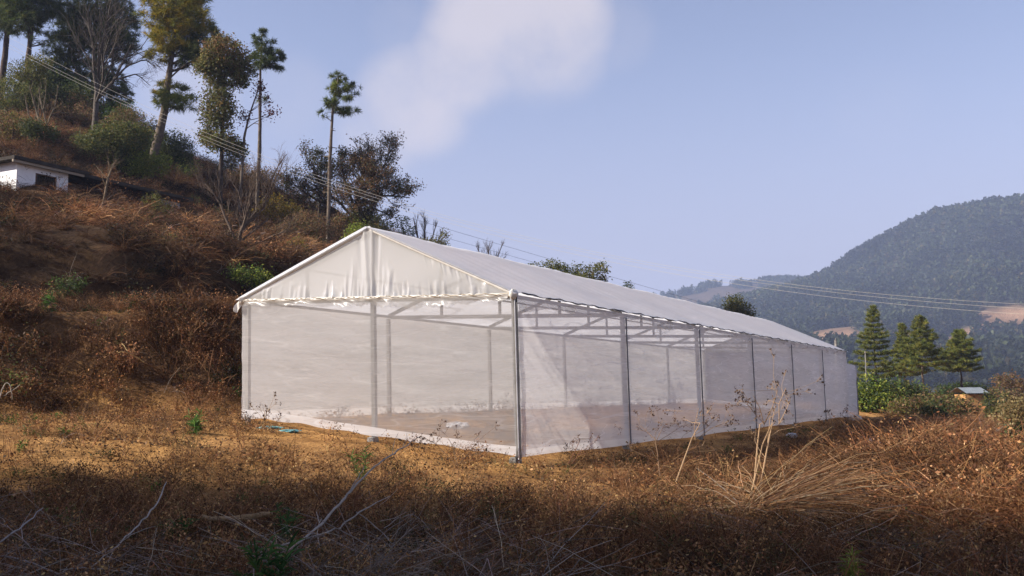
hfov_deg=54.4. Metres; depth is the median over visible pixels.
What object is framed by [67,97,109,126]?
shrub
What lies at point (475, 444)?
dry herb
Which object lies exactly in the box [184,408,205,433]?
green plant
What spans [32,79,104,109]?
shrub
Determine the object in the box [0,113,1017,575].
ground
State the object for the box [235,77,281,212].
dead tree
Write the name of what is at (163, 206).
shrub
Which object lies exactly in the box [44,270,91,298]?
shrub
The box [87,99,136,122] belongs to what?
shrub
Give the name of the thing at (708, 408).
dry herb
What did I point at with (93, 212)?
dry brush
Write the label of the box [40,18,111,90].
pine tree
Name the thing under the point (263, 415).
dry herb
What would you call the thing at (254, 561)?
green plant
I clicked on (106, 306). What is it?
bank weeds
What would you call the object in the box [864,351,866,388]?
utility pole
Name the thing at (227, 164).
shrub
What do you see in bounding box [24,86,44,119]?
sapling
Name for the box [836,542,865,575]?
green plant
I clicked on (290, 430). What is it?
turquoise sheet
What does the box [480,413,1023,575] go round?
brush
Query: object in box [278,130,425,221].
tangled tree
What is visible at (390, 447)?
green herbs
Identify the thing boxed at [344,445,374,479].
green plant
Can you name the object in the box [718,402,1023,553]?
orange thicket
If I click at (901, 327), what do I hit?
pine tree
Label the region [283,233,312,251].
shrub
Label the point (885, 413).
field scrub
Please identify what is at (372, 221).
evergreen shrub
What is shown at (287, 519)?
green plant
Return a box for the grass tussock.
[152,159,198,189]
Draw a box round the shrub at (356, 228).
[339,219,367,238]
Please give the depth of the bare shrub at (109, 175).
42.75 m
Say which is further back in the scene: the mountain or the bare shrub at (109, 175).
the mountain
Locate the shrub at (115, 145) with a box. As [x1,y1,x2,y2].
[67,115,157,176]
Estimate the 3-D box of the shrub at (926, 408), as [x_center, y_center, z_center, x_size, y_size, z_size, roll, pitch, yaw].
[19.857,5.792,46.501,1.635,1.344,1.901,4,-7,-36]
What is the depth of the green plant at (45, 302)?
26.56 m
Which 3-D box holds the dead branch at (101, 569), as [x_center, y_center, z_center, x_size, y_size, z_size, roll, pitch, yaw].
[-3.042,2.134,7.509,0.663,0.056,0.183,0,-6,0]
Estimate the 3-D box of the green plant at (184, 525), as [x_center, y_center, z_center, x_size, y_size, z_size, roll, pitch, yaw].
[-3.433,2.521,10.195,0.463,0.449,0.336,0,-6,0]
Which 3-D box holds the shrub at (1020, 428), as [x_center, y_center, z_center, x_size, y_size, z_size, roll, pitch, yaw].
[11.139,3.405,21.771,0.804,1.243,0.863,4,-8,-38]
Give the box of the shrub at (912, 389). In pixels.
[875,374,939,411]
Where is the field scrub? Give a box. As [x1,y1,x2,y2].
[861,406,1022,449]
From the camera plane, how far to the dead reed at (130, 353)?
23.46 m
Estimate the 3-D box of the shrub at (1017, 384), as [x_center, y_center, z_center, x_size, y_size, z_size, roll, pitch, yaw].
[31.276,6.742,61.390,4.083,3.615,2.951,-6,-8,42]
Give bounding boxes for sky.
[0,0,1023,294]
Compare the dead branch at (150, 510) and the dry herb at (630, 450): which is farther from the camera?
the dry herb at (630, 450)
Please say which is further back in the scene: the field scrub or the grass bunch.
the field scrub
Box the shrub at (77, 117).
[29,99,103,127]
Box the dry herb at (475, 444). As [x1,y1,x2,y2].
[415,419,499,465]
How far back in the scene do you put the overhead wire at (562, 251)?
42.95 m
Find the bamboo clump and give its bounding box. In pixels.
[528,258,612,281]
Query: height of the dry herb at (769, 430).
2.266 m
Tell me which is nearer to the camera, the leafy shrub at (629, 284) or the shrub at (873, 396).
the shrub at (873, 396)
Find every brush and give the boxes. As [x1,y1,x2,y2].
[0,107,401,299]
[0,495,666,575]
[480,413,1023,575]
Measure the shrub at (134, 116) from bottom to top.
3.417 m
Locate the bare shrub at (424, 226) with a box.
[409,209,444,241]
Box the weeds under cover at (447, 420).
[277,401,779,455]
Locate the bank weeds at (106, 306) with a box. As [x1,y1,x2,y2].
[0,281,593,414]
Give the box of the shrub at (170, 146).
[138,127,199,167]
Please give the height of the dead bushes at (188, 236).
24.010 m
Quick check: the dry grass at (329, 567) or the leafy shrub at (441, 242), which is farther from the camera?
the leafy shrub at (441, 242)
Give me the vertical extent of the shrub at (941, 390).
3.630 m
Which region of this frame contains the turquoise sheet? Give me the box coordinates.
[279,429,301,432]
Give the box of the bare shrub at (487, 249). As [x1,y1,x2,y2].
[475,238,506,257]
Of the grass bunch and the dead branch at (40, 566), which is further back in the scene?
the grass bunch
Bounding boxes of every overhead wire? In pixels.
[8,47,1014,313]
[14,47,1023,308]
[16,41,1014,303]
[377,208,833,339]
[391,222,824,339]
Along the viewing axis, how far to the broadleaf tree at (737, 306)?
74.73 m
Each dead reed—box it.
[0,383,19,396]
[118,344,143,361]
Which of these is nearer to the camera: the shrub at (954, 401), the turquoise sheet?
the turquoise sheet
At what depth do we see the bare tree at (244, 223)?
41.58 m
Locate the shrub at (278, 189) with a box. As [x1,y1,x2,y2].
[226,162,326,213]
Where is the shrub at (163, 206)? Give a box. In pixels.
[141,191,175,216]
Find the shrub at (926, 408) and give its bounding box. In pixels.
[913,398,956,418]
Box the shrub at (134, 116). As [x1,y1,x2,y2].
[99,102,165,142]
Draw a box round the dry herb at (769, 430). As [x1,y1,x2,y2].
[728,348,824,498]
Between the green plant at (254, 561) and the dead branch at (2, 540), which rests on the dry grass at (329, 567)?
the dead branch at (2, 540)
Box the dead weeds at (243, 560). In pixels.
[0,396,1023,575]
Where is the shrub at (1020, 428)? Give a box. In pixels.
[1000,416,1023,449]
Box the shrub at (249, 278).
[221,262,278,291]
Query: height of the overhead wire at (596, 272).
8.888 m
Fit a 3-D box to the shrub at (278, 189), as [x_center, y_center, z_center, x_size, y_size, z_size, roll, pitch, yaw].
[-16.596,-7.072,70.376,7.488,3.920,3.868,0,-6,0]
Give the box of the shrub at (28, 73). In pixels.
[0,49,55,105]
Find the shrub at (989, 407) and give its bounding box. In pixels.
[979,388,1016,417]
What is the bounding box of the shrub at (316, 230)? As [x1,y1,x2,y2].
[260,206,342,248]
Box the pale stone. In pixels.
[849,414,861,420]
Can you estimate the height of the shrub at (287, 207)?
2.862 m
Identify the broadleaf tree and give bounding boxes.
[189,26,260,204]
[720,292,758,316]
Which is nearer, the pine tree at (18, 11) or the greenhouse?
the greenhouse
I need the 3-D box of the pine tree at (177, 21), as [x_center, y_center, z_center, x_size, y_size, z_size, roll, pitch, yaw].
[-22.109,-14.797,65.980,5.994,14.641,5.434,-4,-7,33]
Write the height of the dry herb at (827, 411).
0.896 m
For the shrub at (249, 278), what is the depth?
34.60 m
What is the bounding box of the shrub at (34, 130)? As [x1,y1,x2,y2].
[14,117,63,144]
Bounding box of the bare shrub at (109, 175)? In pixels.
[96,151,123,206]
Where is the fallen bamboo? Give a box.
[201,512,272,521]
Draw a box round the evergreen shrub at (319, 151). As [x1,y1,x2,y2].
[306,145,353,222]
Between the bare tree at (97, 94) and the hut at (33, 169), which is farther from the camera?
the bare tree at (97, 94)
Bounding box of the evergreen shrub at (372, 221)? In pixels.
[317,150,398,237]
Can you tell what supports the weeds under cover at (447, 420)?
on the ground at (142, 381)
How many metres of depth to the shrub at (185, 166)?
66.93 m
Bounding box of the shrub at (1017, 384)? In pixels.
[986,369,1023,407]
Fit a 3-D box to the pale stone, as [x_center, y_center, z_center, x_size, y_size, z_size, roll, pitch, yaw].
[15.046,5.705,43.630,0.544,0.346,0.374,0,-6,0]
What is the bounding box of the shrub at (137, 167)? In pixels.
[116,148,177,179]
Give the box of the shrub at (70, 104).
[0,87,100,120]
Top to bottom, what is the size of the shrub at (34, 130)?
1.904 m
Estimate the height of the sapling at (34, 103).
3.704 m
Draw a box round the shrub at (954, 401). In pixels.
[884,388,986,418]
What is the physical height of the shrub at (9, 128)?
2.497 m
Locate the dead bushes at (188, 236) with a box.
[0,98,713,407]
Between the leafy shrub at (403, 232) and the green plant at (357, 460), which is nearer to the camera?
the green plant at (357, 460)
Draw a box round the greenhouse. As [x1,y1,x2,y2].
[233,226,858,462]
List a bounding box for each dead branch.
[0,508,42,542]
[0,555,62,575]
[60,567,147,575]
[91,482,166,566]
[282,434,431,552]
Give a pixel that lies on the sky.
(751, 139)
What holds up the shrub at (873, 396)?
on the ground at (142, 381)
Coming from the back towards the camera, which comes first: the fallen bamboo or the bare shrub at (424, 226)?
the bare shrub at (424, 226)
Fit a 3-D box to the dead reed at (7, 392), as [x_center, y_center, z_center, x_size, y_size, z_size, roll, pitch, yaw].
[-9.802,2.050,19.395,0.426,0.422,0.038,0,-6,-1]
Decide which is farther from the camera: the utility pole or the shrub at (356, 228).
the utility pole
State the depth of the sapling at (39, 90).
59.88 m
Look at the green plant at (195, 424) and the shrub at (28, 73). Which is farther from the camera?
the shrub at (28, 73)
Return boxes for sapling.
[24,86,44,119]
[29,76,47,134]
[36,83,61,128]
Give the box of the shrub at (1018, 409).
[986,390,1023,436]
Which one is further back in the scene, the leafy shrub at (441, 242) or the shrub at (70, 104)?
the shrub at (70, 104)
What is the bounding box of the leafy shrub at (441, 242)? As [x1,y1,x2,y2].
[419,228,450,245]
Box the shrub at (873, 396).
[857,371,910,412]
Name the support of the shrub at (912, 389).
on the ground at (142, 381)
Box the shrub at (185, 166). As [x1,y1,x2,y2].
[173,153,202,178]
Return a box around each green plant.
[39,292,58,311]
[155,514,199,545]
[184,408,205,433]
[228,529,309,575]
[270,502,304,551]
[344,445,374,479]
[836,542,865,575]
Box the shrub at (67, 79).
[18,54,100,99]
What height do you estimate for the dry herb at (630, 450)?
1.073 m
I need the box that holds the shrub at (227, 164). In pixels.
[207,151,250,173]
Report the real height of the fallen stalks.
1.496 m
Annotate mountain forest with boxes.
[652,193,1023,399]
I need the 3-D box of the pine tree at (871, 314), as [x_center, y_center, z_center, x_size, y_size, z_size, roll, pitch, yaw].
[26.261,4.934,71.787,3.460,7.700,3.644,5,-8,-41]
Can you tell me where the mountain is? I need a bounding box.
[675,219,1023,408]
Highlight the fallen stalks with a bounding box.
[0,469,1023,575]
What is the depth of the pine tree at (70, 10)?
77.79 m
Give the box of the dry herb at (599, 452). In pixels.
[568,433,600,463]
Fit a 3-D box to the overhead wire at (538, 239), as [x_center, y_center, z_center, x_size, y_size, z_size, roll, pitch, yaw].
[-3.111,-6.387,45.473,50.321,16.300,1.186,-2,-6,18]
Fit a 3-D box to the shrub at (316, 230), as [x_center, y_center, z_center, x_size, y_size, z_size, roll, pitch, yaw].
[-11.768,-3.224,55.851,4.536,2.868,2.901,0,-6,0]
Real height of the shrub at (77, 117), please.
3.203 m
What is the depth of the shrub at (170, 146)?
67.05 m
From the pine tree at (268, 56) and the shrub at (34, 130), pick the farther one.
the pine tree at (268, 56)
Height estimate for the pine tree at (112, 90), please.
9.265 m
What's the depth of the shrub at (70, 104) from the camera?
70.35 m
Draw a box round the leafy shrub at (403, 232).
[389,215,417,236]
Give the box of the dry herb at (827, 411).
[818,404,856,433]
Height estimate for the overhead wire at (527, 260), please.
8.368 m
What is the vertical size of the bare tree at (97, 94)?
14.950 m
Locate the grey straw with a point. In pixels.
(130, 299)
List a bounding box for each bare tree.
[61,0,169,129]
[186,140,302,245]
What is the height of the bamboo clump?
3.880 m
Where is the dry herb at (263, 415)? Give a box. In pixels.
[242,391,281,426]
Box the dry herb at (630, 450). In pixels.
[614,405,707,475]
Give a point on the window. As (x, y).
(55, 182)
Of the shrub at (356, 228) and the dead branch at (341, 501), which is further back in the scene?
the shrub at (356, 228)
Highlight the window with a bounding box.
[35,173,56,188]
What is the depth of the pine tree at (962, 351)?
73.36 m
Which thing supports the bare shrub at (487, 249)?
on the ground at (142, 381)
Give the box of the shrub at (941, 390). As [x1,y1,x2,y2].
[933,380,996,400]
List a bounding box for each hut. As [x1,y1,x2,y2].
[0,155,193,207]
[951,387,987,413]
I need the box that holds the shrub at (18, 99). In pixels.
[0,75,50,114]
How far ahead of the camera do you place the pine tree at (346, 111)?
59.32 m
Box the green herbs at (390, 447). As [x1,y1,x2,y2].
[0,307,1020,575]
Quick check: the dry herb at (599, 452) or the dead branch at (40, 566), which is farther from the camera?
the dry herb at (599, 452)
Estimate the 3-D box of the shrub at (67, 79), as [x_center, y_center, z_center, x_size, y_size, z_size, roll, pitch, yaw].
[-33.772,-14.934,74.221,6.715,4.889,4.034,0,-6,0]
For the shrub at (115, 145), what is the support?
on the ground at (142, 381)
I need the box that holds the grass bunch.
[669,430,948,543]
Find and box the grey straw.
[11,236,250,399]
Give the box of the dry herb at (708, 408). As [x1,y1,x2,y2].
[662,405,760,481]
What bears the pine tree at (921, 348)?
on the ground at (142, 381)
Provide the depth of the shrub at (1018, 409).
33.68 m
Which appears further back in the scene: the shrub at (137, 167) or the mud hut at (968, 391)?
the mud hut at (968, 391)
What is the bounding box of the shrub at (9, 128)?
[0,109,48,142]
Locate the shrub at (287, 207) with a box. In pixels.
[249,192,311,230]
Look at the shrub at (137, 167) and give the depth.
59.21 m
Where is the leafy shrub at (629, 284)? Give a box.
[623,280,634,288]
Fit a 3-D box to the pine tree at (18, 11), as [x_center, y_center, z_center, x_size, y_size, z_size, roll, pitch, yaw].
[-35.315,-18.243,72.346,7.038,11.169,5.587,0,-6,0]
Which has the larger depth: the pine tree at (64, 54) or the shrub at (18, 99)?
the pine tree at (64, 54)
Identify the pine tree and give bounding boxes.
[0,0,42,96]
[0,0,67,69]
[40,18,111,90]
[50,0,147,92]
[86,14,135,107]
[131,0,229,167]
[247,26,286,209]
[315,69,362,243]
[847,305,905,383]
[882,315,954,390]
[888,322,925,382]
[934,328,984,393]
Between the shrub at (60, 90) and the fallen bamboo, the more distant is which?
the shrub at (60, 90)
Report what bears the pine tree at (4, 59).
on the ground at (142, 381)
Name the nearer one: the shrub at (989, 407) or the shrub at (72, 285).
the shrub at (72, 285)
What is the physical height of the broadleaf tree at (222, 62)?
11.250 m

